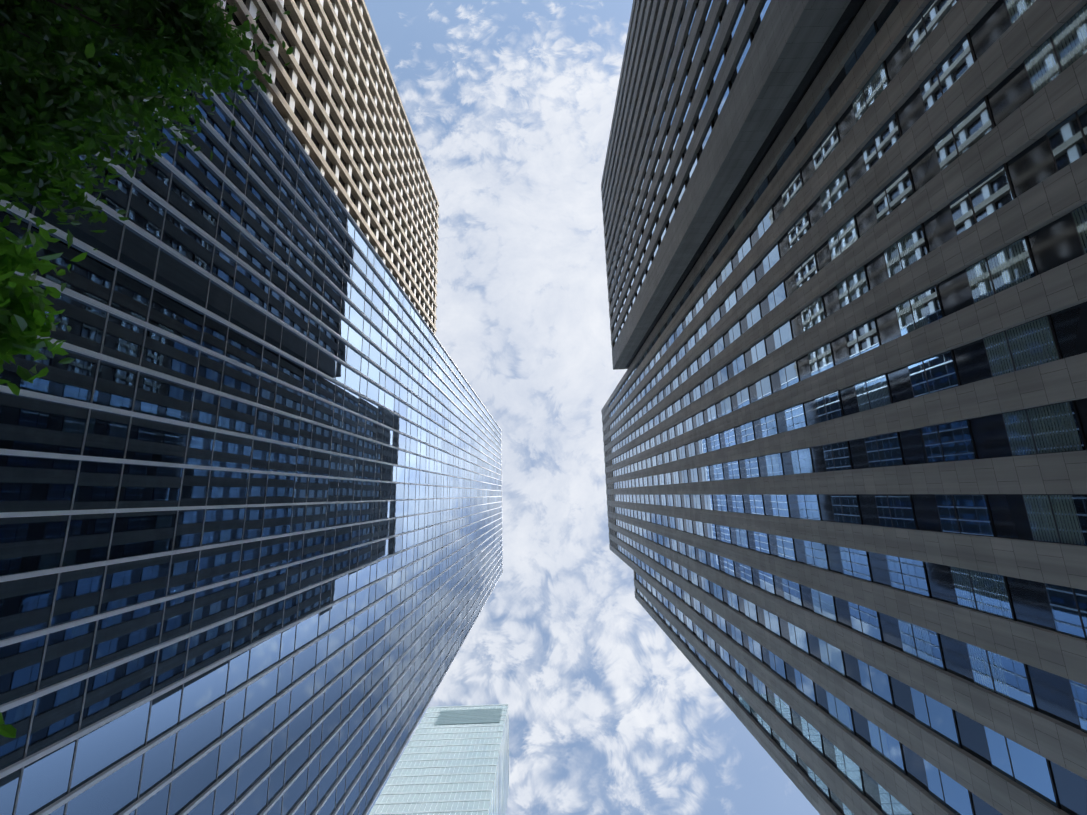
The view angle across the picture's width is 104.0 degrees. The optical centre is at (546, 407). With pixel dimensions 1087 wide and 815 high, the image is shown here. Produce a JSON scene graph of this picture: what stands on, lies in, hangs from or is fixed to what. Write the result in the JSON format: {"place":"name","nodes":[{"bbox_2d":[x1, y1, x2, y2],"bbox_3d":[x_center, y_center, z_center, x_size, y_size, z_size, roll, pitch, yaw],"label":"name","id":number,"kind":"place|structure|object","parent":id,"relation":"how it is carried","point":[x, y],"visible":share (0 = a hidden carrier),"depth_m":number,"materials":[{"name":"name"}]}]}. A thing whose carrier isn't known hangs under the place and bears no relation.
{"place":"outdoors","nodes":[
{"label":"outdoors","id":0,"kind":"place"},
{"bbox_2d":[0,18,502,814],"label":"glass tower","id":1,"kind":"structure","parent":0,"point":[250,508],"depth_m":21.24,"materials":[{"name":"blue glass"}]},
{"bbox_2d":[364,0,819,814],"label":"sky","id":2,"kind":"structure","parent":0,"point":[509,105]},
{"bbox_2d":[601,0,1086,814],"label":"stone tower","id":3,"kind":"structure","parent":0,"point":[843,410],"depth_m":24.59,"materials":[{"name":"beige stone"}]},
{"bbox_2d":[601,0,865,369],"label":"skyscraper","id":4,"kind":"structure","parent":3,"relation":"attached to","point":[710,95],"depth_m":48.12,"materials":[{"name":"taupe granite"},{"name":"glass"}]},
{"label":"ground","id":5,"kind":"structure","parent":0,"visible":0},
{"bbox_2d":[213,0,438,334],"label":"beige tower","id":6,"kind":"structure","parent":5,"relation":"on","point":[331,93],"depth_m":71.72,"materials":[{"name":"concrete"}]},
{"bbox_2d":[369,704,508,814],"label":"glass tower","id":7,"kind":"structure","parent":5,"relation":"on","point":[453,760],"depth_m":139.10,"materials":[{"name":"white"}]},
{"bbox_3d":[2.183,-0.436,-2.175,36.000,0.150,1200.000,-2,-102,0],"label":"pavement","id":8,"kind":"structure","parent":0,"visible":0},
{"bbox_2d":[0,712,16,737],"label":"tree","id":9,"kind":"object","parent":8,"relation":"on","point":[9,730],"visible":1,"depth_m":3.91,"materials":[{"name":"green plant"}]},
{"bbox_2d":[0,203,87,395],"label":"tree","id":10,"kind":"object","parent":8,"relation":"on","point":[24,306],"visible":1,"depth_m":5.67,"materials":[{"name":"green plant"}]},
{"bbox_2d":[0,0,292,249],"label":"tree","id":11,"kind":"object","parent":8,"relation":"on","point":[53,103],"visible":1,"depth_m":9.25,"materials":[{"name":"green plant"}]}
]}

